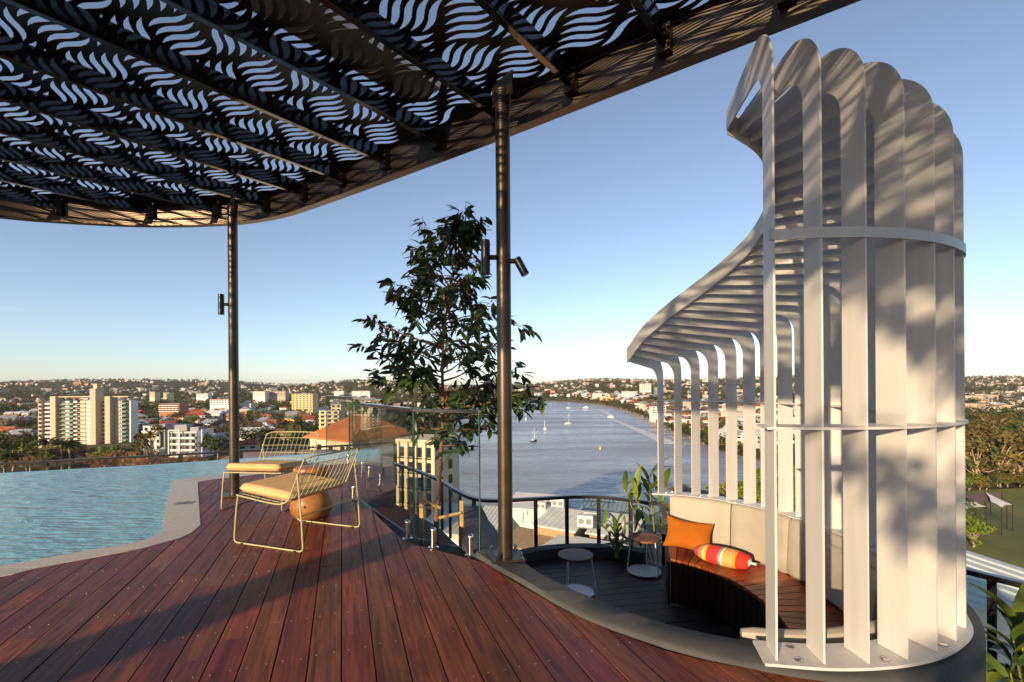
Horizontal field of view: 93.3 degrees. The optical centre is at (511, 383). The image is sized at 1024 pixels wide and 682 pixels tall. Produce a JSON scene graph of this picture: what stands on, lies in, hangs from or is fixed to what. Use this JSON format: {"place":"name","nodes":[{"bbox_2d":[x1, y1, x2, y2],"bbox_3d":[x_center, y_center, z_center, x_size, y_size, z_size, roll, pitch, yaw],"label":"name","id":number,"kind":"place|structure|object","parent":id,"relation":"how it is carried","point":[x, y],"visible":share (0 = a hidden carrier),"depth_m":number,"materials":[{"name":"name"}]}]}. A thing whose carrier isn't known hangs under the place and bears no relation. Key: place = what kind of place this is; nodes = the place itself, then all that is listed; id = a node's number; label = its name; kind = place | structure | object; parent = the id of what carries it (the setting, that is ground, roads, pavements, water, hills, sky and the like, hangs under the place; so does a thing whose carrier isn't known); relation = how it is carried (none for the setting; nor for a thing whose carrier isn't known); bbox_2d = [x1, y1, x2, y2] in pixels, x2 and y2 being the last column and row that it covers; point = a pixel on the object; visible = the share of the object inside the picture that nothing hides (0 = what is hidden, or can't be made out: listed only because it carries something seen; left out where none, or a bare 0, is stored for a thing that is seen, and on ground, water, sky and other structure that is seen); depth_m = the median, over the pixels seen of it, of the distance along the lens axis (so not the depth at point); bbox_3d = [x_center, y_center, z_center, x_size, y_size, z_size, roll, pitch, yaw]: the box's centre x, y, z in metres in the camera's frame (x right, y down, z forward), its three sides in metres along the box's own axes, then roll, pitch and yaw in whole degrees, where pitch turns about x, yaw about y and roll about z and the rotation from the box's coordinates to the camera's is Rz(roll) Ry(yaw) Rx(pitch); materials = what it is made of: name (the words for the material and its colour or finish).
{"place":"outdoors","nodes":[
{"label":"outdoors","id":0,"kind":"place"},
{"bbox_2d":[0,377,1023,561],"bbox_3d":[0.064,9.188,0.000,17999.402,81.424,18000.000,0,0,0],"label":"ground","id":1,"kind":"structure","parent":0,"point":[127,445],"depth_m":893.11,"materials":[{"name":"plant"}]},
{"bbox_2d":[0,448,20,472],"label":"leafy tree","id":2,"kind":"object","parent":1,"relation":"on","point":[4,457],"visible":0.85,"depth_m":219.71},
{"bbox_2d":[0,415,20,426],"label":"house","id":3,"kind":"structure","parent":1,"relation":"on","point":[14,417],"depth_m":465.60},
{"bbox_2d":[0,438,39,470],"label":"leafy tree","id":4,"kind":"object","parent":1,"relation":"on","point":[18,442],"visible":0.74,"depth_m":228.76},
{"bbox_2d":[2,429,37,440],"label":"house","id":5,"kind":"structure","parent":1,"relation":"on","point":[16,432],"depth_m":371.59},
{"bbox_2d":[12,445,38,469],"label":"leafy tree","id":6,"kind":"object","parent":1,"relation":"on","point":[21,450],"visible":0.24,"depth_m":228.53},
{"bbox_2d":[3,448,60,470],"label":"leafless tree","id":7,"kind":"object","parent":1,"relation":"on","point":[26,458],"visible":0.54,"depth_m":221.61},
{"bbox_2d":[22,448,63,464],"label":"leafy tree","id":8,"kind":"object","parent":1,"relation":"on","point":[45,453],"visible":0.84,"depth_m":223.81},
{"bbox_2d":[30,435,61,469],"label":"palm tree","id":9,"kind":"object","parent":1,"relation":"on","point":[45,442],"visible":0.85,"depth_m":228.50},
{"bbox_2d":[46,437,77,469],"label":"palm tree","id":10,"kind":"object","parent":1,"relation":"on","point":[51,445],"visible":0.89,"depth_m":228.26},
{"bbox_2d":[34,446,89,467],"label":"leafless tree","id":11,"kind":"object","parent":1,"relation":"on","point":[67,457],"visible":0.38,"depth_m":235.16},
{"bbox_2d":[55,440,83,468],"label":"palm tree","id":12,"kind":"object","parent":1,"relation":"on","point":[71,444],"visible":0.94,"depth_m":229.39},
{"bbox_2d":[43,438,101,464],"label":"leafless tree","id":13,"kind":"object","parent":1,"relation":"on","point":[82,454],"visible":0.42,"depth_m":241.47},
{"bbox_2d":[38,384,137,447],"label":"apartment tower","id":14,"kind":"structure","parent":1,"relation":"on","point":[97,418],"depth_m":330.70,"materials":[{"name":"beige concrete"}]},
{"bbox_2d":[86,446,108,467],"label":"leafy tree","id":15,"kind":"object","parent":1,"relation":"on","point":[100,450],"visible":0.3,"depth_m":221.75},
{"bbox_2d":[71,448,135,468],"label":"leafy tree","id":16,"kind":"object","parent":1,"relation":"on","point":[101,463],"visible":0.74,"depth_m":210.57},
{"bbox_2d":[98,444,127,460],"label":"leafy tree","id":17,"kind":"object","parent":1,"relation":"on","point":[113,448],"visible":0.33,"depth_m":219.46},
{"bbox_2d":[111,450,172,465],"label":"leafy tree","id":18,"kind":"object","parent":1,"relation":"on","point":[146,461],"visible":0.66,"depth_m":208.09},
{"bbox_2d":[131,423,165,464],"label":"gum tree","id":19,"kind":"object","parent":1,"relation":"on","point":[143,439],"visible":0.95,"depth_m":208.40,"materials":[{"name":"plant"}]},
{"bbox_2d":[149,392,159,401],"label":"apartment block","id":20,"kind":"structure","parent":1,"relation":"on","point":[154,396],"depth_m":904.20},
{"bbox_2d":[141,424,177,453],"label":"apartment block","id":21,"kind":"structure","parent":1,"relation":"on","point":[156,442],"depth_m":271.54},
{"bbox_2d":[159,423,172,453],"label":"stair tower","id":22,"kind":"structure","parent":1,"relation":"on","point":[163,442],"depth_m":261.12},
{"bbox_2d":[163,392,173,402],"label":"apartment block","id":23,"kind":"structure","parent":1,"relation":"on","point":[169,396],"depth_m":935.60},
{"bbox_2d":[158,403,188,417],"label":"apartment block","id":24,"kind":"structure","parent":1,"relation":"on","point":[164,409],"depth_m":564.80,"materials":[{"name":"concrete"}]},
{"bbox_2d":[155,452,206,463],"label":"leafless tree","id":25,"kind":"object","parent":1,"relation":"on","point":[186,458],"visible":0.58,"depth_m":211.88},
{"bbox_2d":[168,424,213,456],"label":"apartment block","id":26,"kind":"structure","parent":1,"relation":"on","point":[184,438],"depth_m":258.60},
{"bbox_2d":[181,411,211,420],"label":"house","id":27,"kind":"structure","parent":1,"relation":"on","point":[198,413],"depth_m":547.41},
{"bbox_2d":[196,393,211,400],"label":"apartment block","id":28,"kind":"structure","parent":1,"relation":"on","point":[203,396],"depth_m":1004.20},
{"bbox_2d":[196,432,214,450],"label":"leafy tree","id":29,"kind":"object","parent":1,"relation":"on","point":[208,436],"visible":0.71,"depth_m":258.66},
{"bbox_2d":[207,410,225,418],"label":"house","id":30,"kind":"structure","parent":1,"relation":"on","point":[218,413],"depth_m":577.91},
{"bbox_2d":[206,435,228,458],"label":"leafy tree","id":31,"kind":"object","parent":1,"relation":"on","point":[218,445],"visible":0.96,"depth_m":250.76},
{"bbox_2d":[210,399,228,409],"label":"apartment block","id":32,"kind":"structure","parent":1,"relation":"on","point":[219,403],"depth_m":644.20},
{"bbox_2d":[223,420,245,436],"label":"gum tree","id":33,"kind":"object","parent":1,"relation":"on","point":[242,430],"visible":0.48,"depth_m":294.18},
{"bbox_2d":[239,439,260,449],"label":"house","id":34,"kind":"structure","parent":1,"relation":"on","point":[248,444],"depth_m":287.38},
{"bbox_2d":[239,427,260,439],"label":"house","id":35,"kind":"structure","parent":1,"relation":"on","point":[255,429],"depth_m":345.08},
{"bbox_2d":[253,391,268,402],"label":"apartment block","id":36,"kind":"structure","parent":1,"relation":"on","point":[259,396],"depth_m":904.80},
{"bbox_2d":[270,415,282,427],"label":"gum tree","id":37,"kind":"object","parent":1,"relation":"on","point":[277,422],"visible":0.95,"depth_m":405.27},
{"bbox_2d":[269,391,288,402],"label":"apartment block","id":38,"kind":"structure","parent":1,"relation":"on","point":[276,396],"depth_m":924.80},
{"bbox_2d":[221,449,345,459],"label":"grey roof hall","id":39,"kind":"structure","parent":1,"relation":"on","point":[251,454],"depth_m":92.27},
{"bbox_2d":[292,393,318,414],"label":"apartment block","id":40,"kind":"structure","parent":1,"relation":"on","point":[307,401],"depth_m":605.40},
{"bbox_2d":[319,409,339,428],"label":"apartment block","id":41,"kind":"structure","parent":1,"relation":"on","point":[333,416],"depth_m":302.94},
{"bbox_2d":[331,403,345,419],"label":"apartment block","id":42,"kind":"structure","parent":1,"relation":"on","point":[338,406],"depth_m":305.44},
{"bbox_2d":[303,414,415,481],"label":"orange roof hall","id":43,"kind":"structure","parent":1,"relation":"on","point":[367,429],"depth_m":106.33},
{"bbox_2d":[352,391,370,397],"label":"apartment block","id":44,"kind":"structure","parent":1,"relation":"on","point":[362,393],"depth_m":1254.80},
{"bbox_2d":[395,434,458,519],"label":"cream apartments","id":45,"kind":"structure","parent":1,"relation":"on","point":[425,455],"depth_m":93.31,"materials":[{"name":"beige concrete"}]},
{"bbox_2d":[426,503,497,545],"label":"rooftop building","id":46,"kind":"structure","parent":1,"relation":"on","point":[491,512],"depth_m":79.25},
{"bbox_2d":[0,375,1023,453],"bbox_3d":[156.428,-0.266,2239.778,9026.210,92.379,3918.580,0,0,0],"label":"distant woodland","id":47,"kind":"object","parent":1,"relation":"on","point":[14,407],"visible":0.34,"depth_m":1098.81,"materials":[{"name":"plant"}]},
{"bbox_2d":[0,376,1023,442],"bbox_3d":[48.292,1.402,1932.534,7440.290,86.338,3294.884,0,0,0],"label":"distant houses","id":48,"kind":"structure","parent":1,"relation":"on","point":[722,410],"depth_m":1154.45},
{"bbox_2d":[382,505,670,571],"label":"terrace slab","id":49,"kind":"structure","parent":1,"relation":"on","point":[395,523],"depth_m":8.09,"materials":[{"name":"concrete"}]},
{"bbox_2d":[0,450,392,576],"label":"pool basin","id":50,"kind":"object","parent":49,"relation":"on","point":[182,516],"visible":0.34,"depth_m":5.06,"materials":[{"name":"concrete"}]},
{"bbox_2d":[0,451,377,565],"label":"pool water","id":51,"kind":"structure","parent":50,"relation":"in","point":[44,514],"depth_m":5.82,"materials":[{"name":"blue liquid"}]},
{"bbox_2d":[0,442,396,484],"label":"pool balustrade","id":52,"kind":"object","parent":49,"relation":"on","point":[114,462],"visible":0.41,"depth_m":11.23,"materials":[{"name":"glass"}]},
{"bbox_2d":[0,463,825,681],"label":"deck","id":53,"kind":"structure","parent":49,"relation":"on","point":[373,597],"depth_m":2.93,"materials":[{"name":"timber"},{"name":"grey concrete"}]},
{"bbox_2d":[221,431,318,511],"bbox_3d":[-2.841,1.017,5.798,0.754,0.806,0.867,0,0,8],"label":"wire chair","id":54,"kind":"object","parent":53,"relation":"on","point":[265,467],"visible":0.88,"depth_m":5.56,"materials":[{"name":"yellow metal"}]},
{"bbox_2d":[233,447,359,551],"bbox_3d":[-1.947,1.010,4.500,0.867,0.806,0.754,0,0,20],"label":"wire chair","id":55,"kind":"object","parent":53,"relation":"on","point":[290,487],"visible":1,"depth_m":4.32,"materials":[{"name":"yellow metal"}]},
{"bbox_2d":[289,464,332,519],"bbox_3d":[-2.141,1.149,5.157,0.428,0.532,0.433,0,0,0],"label":"drum stool","id":56,"kind":"object","parent":53,"relation":"on","point":[315,502],"visible":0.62,"depth_m":5.01,"materials":[{"name":"wood"}]},
{"bbox_2d":[325,395,352,463],"bbox_3d":[-3.268,0.826,9.078,0.096,1.193,1.660,0,0,-37],"label":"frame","id":57,"kind":"object","parent":53,"relation":"on","point":[348,397],"visible":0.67,"depth_m":8.70,"materials":[{"name":"glass"}]},
{"bbox_2d":[352,397,383,485],"bbox_3d":[-2.254,0.819,7.480,0.095,1.193,1.895,0,0,-29],"label":"glass panel","id":58,"kind":"object","parent":53,"relation":"on","point":[380,477],"visible":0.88,"depth_m":7.29,"materials":[{"name":"glass"}]},
{"bbox_2d":[347,401,413,540],"bbox_3d":[-1.447,0.814,5.138,0.096,1.193,2.124,0,0,-33],"label":"glass panel","id":59,"kind":"object","parent":53,"relation":"on","point":[407,537],"visible":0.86,"depth_m":4.61,"materials":[{"name":"glass"}]},
{"bbox_2d":[0,0,860,563],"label":"pergola","id":60,"kind":"object","parent":53,"relation":"on","point":[650,42],"visible":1,"depth_m":3.97,"materials":[{"name":"brown metal"}]},
{"bbox_2d":[218,294,227,314],"bbox_3d":[-3.673,-1.008,6.150,0.122,0.260,0.072,0,0,-5],"label":"spotlight","id":61,"kind":"object","parent":60,"relation":"attached to","point":[221,304],"visible":1,"depth_m":6.12,"materials":[{"name":"black metal"}]},
{"bbox_2d":[481,239,496,274],"bbox_3d":[-0.183,-0.993,3.800,0.122,0.270,0.072,0,0,-5],"label":"spotlight","id":62,"kind":"object","parent":60,"relation":"attached to","point":[486,257],"visible":1,"depth_m":3.77,"materials":[{"name":"black metal"}]},
{"bbox_2d":[510,256,528,276],"bbox_3d":[0.061,-0.921,3.804,0.146,0.160,0.066,0,0,5],"label":"spotlight","id":63,"kind":"object","parent":60,"relation":"attached to","point":[518,262],"visible":1,"depth_m":3.78,"materials":[{"name":"black metal"}]},
{"bbox_2d":[412,408,480,557],"bbox_3d":[-0.559,0.807,4.067,0.693,1.193,0.095,0,0,30],"label":"glass panel","id":64,"kind":"object","parent":53,"relation":"on","point":[469,554],"visible":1,"depth_m":4.02,"materials":[{"name":"glass"}]},
{"bbox_2d":[419,491,423,546],"bbox_3d":[-1.045,1.849,5.600,0.045,1.196,0.045,0,0,0],"label":"stake","id":65,"kind":"object","parent":49,"relation":"on","point":[421,521],"visible":0.64,"depth_m":5.58,"materials":[{"name":"brown wood"}]},
{"bbox_2d":[345,202,546,550],"bbox_3d":[-0.793,0.188,5.646,2.197,4.516,1.582,0,0,-24],"label":"garden tree","id":66,"kind":"object","parent":49,"relation":"on","point":[468,233],"visible":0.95,"depth_m":5.48,"materials":[{"name":"green plant"}]},
{"bbox_2d":[459,500,463,556],"bbox_3d":[-0.581,1.898,5.600,0.045,1.092,0.045,0,0,0],"label":"stake","id":67,"kind":"object","parent":49,"relation":"on","point":[461,516],"visible":0.57,"depth_m":5.58,"materials":[{"name":"brown wood"}]},
{"bbox_2d":[526,557,739,638],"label":"lounge floor","id":68,"kind":"structure","parent":49,"relation":"on","point":[618,585],"depth_m":5.61,"materials":[{"name":"dark timber"}]},
{"bbox_2d":[558,548,596,596],"bbox_3d":[0.725,2.170,5.520,0.416,0.449,0.416,0,0,-20],"label":"side table","id":69,"kind":"object","parent":68,"relation":"on","point":[568,555],"visible":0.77,"depth_m":5.51,"materials":[{"name":"white metal"}]},
{"bbox_2d":[594,509,634,558],"bbox_3d":[1.415,2.075,6.628,0.549,0.635,0.539,0,0,0],"label":"ginger plant","id":70,"kind":"object","parent":68,"relation":"on","point":[616,542],"visible":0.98,"depth_m":6.62,"materials":[{"name":"green plant"}]},
{"bbox_2d":[627,532,661,577],"bbox_3d":[1.675,2.163,6.120,0.416,0.449,0.416,0,0,25],"label":"side table","id":71,"kind":"object","parent":68,"relation":"on","point":[646,570],"visible":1,"depth_m":6.09,"materials":[{"name":"white metal"}]},
{"bbox_2d":[665,495,877,643],"bbox_3d":[2.213,1.857,4.109,1.405,1.054,3.264,0,0,9],"label":"curved bench","id":72,"kind":"object","parent":68,"relation":"on","point":[734,599],"visible":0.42,"depth_m":4.75,"materials":[{"name":"wood"}]},
{"bbox_2d":[662,514,714,549],"bbox_3d":[1.989,1.704,5.450,0.560,0.379,0.207,0,0,20],"label":"square pillow","id":73,"kind":"object","parent":72,"relation":"on","point":[681,533],"visible":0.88,"depth_m":5.41,"materials":[{"name":"orange fabric"}]},
{"bbox_2d":[694,544,756,568],"bbox_3d":[2.220,1.810,5.062,0.640,0.187,0.269,0,0,45],"label":"striped pillow","id":74,"kind":"object","parent":72,"relation":"on","point":[725,556],"visible":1,"depth_m":4.97,"materials":[{"name":"fabric"}]},
{"bbox_2d":[622,456,672,563],"bbox_3d":[1.941,1.720,6.520,0.927,1.419,0.820,0,0,0],"label":"ginger plant","id":75,"kind":"object","parent":49,"relation":"on","point":[636,489],"visible":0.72,"depth_m":6.59,"materials":[{"name":"green plant"}]},
{"bbox_2d":[346,446,1023,672],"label":"lounge railing","id":76,"kind":"object","parent":49,"relation":"on","point":[992,579],"visible":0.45,"depth_m":6.79,"materials":[{"name":"black metal"}]},
{"bbox_2d":[462,487,985,681],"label":"lounge kerb","id":77,"kind":"structure","parent":49,"relation":"on","point":[967,663],"depth_m":2.67,"materials":[{"name":"concrete"}]},
{"bbox_2d":[626,34,973,670],"bbox_3d":[2.131,-0.251,4.141,1.870,3.182,3.763,0,0,0],"label":"fin screen","id":78,"kind":"object","parent":77,"relation":"on","point":[846,256],"visible":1,"depth_m":2.46,"materials":[{"name":"metal"}]},
{"bbox_2d":[967,582,1023,681],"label":"ginger plant","id":79,"kind":"object","parent":49,"relation":"on","point":[1014,613],"visible":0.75,"depth_m":2.85,"materials":[{"name":"green plant"}]},
{"bbox_2d":[513,527,553,549],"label":"rooftop building","id":80,"kind":"structure","parent":1,"relation":"on","point":[523,537],"depth_m":62.99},
{"bbox_2d":[512,492,571,529],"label":"rooftop building","id":81,"kind":"structure","parent":1,"relation":"on","point":[519,508],"depth_m":80.91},
{"bbox_2d":[551,499,564,507],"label":"air conditioner","id":82,"kind":"object","parent":81,"relation":"on","point":[559,503],"visible":0.8,"depth_m":79.46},
{"bbox_2d":[531,506,588,537],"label":"rooftop building","id":83,"kind":"structure","parent":1,"relation":"on","point":[551,521],"depth_m":64.30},
{"bbox_2d":[577,513,593,528],"bbox_3d":[9.429,17.620,61.985,1.958,1.624,1.119,0,0,18],"label":"air conditioner","id":84,"kind":"object","parent":83,"relation":"on","point":[586,521],"visible":1,"depth_m":61.54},
{"bbox_2d":[542,534,628,545],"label":"rooftop building","id":85,"kind":"structure","parent":1,"relation":"on","point":[559,539],"depth_m":60.10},
{"bbox_2d":[585,511,643,547],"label":"rooftop building","id":86,"kind":"structure","parent":1,"relation":"on","point":[592,532],"depth_m":62.67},
{"bbox_2d":[579,499,667,565],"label":"rooftop building","id":87,"kind":"structure","parent":1,"relation":"on","point":[615,506],"depth_m":75.96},
{"bbox_2d":[639,383,650,394],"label":"apartment block","id":88,"kind":"structure","parent":1,"relation":"on","point":[644,388],"depth_m":1156.00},
{"bbox_2d":[649,406,665,421],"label":"riverfront house","id":89,"kind":"structure","parent":1,"relation":"on","point":[652,413],"depth_m":563.60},
{"bbox_2d":[740,428,777,448],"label":"house","id":90,"kind":"structure","parent":1,"relation":"on","point":[757,438],"depth_m":309.03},
{"bbox_2d":[966,496,985,525],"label":"leafy tree","id":91,"kind":"object","parent":1,"relation":"on","point":[968,500],"visible":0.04,"depth_m":130.36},
{"bbox_2d":[965,436,996,474],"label":"leafy tree","id":92,"kind":"object","parent":1,"relation":"on","point":[968,452],"visible":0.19,"depth_m":197.57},
{"bbox_2d":[966,516,997,546],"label":"leafy tree","id":93,"kind":"object","parent":1,"relation":"on","point":[971,529],"visible":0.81,"depth_m":121.58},
{"bbox_2d":[965,420,1000,439],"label":"leafy tree","id":94,"kind":"object","parent":1,"relation":"on","point":[990,428],"visible":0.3,"depth_m":235.96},
{"bbox_2d":[970,476,995,489],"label":"leafy tree","id":95,"kind":"object","parent":1,"relation":"on","point":[980,483],"visible":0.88,"depth_m":186.88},
{"bbox_2d":[965,439,1001,474],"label":"leafy tree","id":96,"kind":"object","parent":1,"relation":"on","point":[974,465],"visible":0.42,"depth_m":193.06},
{"bbox_2d":[965,440,1006,486],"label":"gum tree","id":97,"kind":"object","parent":1,"relation":"on","point":[968,444],"visible":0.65,"depth_m":191.79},
{"bbox_2d":[973,412,1013,429],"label":"gum tree","id":98,"kind":"object","parent":1,"relation":"on","point":[1001,422],"visible":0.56,"depth_m":294.65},
{"bbox_2d":[965,426,1023,484],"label":"gum tree","id":99,"kind":"object","parent":1,"relation":"on","point":[1004,439],"visible":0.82,"depth_m":189.99,"materials":[{"name":"plant"}]},
{"bbox_2d":[966,550,1023,672],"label":"rooftop building","id":100,"kind":"structure","parent":1,"relation":"on","point":[976,601],"depth_m":15.86,"materials":[{"name":"metal"}]},
{"bbox_2d":[974,439,1016,481],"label":"leafy tree","id":101,"kind":"object","parent":1,"relation":"on","point":[991,466],"visible":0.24,"depth_m":194.99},
{"bbox_2d":[989,474,1010,486],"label":"leafy tree","id":102,"kind":"object","parent":1,"relation":"on","point":[999,480],"visible":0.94,"depth_m":189.78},
{"bbox_2d":[984,442,1018,479],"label":"leafy tree","id":103,"kind":"object","parent":1,"relation":"on","point":[1010,469],"visible":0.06,"depth_m":195.55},
{"bbox_2d":[990,442,1023,471],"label":"leafy tree","id":104,"kind":"object","parent":1,"relation":"on","point":[1013,455],"visible":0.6,"depth_m":190.46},
{"bbox_2d":[993,440,1023,482],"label":"leafy tree","id":105,"kind":"object","parent":1,"relation":"on","point":[1008,446],"visible":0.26,"depth_m":194.49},
{"bbox_2d":[0,0,1023,384],"label":"sky","id":106,"kind":"structure","parent":0,"point":[621,203],"materials":[{"name":"blue"}]},
{"bbox_2d":[447,400,777,509],"bbox_3d":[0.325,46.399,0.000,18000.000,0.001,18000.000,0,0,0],"label":"river","id":107,"kind":"structure","parent":0,"point":[558,457],"depth_m":307.16,"materials":[{"name":"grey liquid"}]},
{"bbox_2d":[610,418,673,443],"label":"wake foam","id":108,"kind":"object","parent":107,"relation":"on","point":[652,436],"visible":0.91,"depth_m":439.70,"materials":[{"name":"white"}]},
{"bbox_2d":[966,488,1023,567],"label":"lawn","id":109,"kind":"structure","parent":0,"point":[1007,546],"depth_m":135.47,"materials":[{"name":"plant"}]},
{"bbox_2d":[966,501,986,535],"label":"shade sail","id":110,"kind":"object","parent":109,"relation":"on","point":[977,504],"visible":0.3,"depth_m":131.12,"materials":[{"name":"white fabric"}]},
{"bbox_2d":[966,491,1007,528],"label":"shade sail","id":111,"kind":"object","parent":109,"relation":"on","point":[983,497],"visible":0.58,"depth_m":138.28,"materials":[{"name":"grey fabric"}]},
{"bbox_2d":[985,491,1012,534],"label":"shade sail","id":112,"kind":"object","parent":109,"relation":"on","point":[999,502],"visible":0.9,"depth_m":135.89,"materials":[{"name":"white fabric"}]},
{"bbox_2d":[988,602,1011,649],"bbox_3d":[3.498,1.865,3.001,0.868,1.108,0.999,0,0,22],"label":"ginger plant","id":113,"kind":"object","parent":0,"point":[996,646],"visible":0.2,"depth_m":3.35,"materials":[{"name":"green plant"}]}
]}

